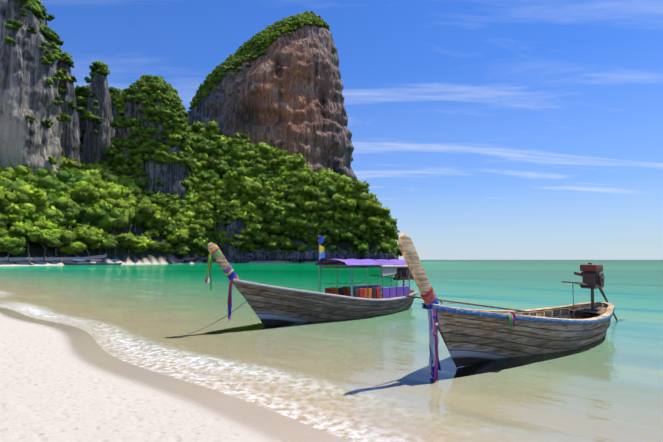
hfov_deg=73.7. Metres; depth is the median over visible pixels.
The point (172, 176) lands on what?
cliff crag
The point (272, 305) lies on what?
long-tail boat
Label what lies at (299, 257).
cliff shore notch
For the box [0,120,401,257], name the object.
hillside vegetation
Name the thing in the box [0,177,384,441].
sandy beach
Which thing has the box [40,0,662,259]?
sky
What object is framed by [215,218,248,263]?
cliff outcrop shore
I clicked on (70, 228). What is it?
tree trunks
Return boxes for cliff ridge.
[76,84,118,159]
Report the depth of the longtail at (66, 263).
171.88 m
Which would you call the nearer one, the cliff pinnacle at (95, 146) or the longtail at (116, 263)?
the longtail at (116, 263)
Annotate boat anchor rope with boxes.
[171,299,248,338]
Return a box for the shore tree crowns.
[0,219,189,255]
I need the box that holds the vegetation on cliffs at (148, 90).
[4,0,329,249]
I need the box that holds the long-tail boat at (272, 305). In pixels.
[205,233,442,325]
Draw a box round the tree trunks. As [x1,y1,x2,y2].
[0,214,176,260]
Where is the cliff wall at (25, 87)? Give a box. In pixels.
[0,0,63,177]
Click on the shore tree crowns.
(17, 235)
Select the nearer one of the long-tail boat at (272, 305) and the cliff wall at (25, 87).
the long-tail boat at (272, 305)
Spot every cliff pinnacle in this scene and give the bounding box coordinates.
[56,60,79,165]
[82,68,114,164]
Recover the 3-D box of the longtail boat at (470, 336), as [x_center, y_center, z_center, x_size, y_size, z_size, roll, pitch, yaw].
[6.225,2.305,12.254,13.471,3.311,2.103,5,-6,-41]
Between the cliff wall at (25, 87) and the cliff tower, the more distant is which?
the cliff tower
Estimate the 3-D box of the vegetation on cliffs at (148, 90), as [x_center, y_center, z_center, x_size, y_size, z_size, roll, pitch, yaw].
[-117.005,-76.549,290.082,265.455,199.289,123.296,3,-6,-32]
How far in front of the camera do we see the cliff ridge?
291.28 m
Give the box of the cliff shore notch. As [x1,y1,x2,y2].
[171,251,398,263]
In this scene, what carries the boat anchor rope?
attached to the long-tail boat at (272, 305)
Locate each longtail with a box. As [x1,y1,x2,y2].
[59,259,91,264]
[79,259,107,264]
[93,259,121,264]
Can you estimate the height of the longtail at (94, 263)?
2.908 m
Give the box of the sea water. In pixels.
[0,260,662,441]
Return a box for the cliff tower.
[188,21,356,179]
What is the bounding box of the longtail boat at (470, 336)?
[398,233,617,380]
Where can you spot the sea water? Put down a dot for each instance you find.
(363, 379)
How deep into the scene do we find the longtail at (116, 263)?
189.74 m
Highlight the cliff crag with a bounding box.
[112,100,188,200]

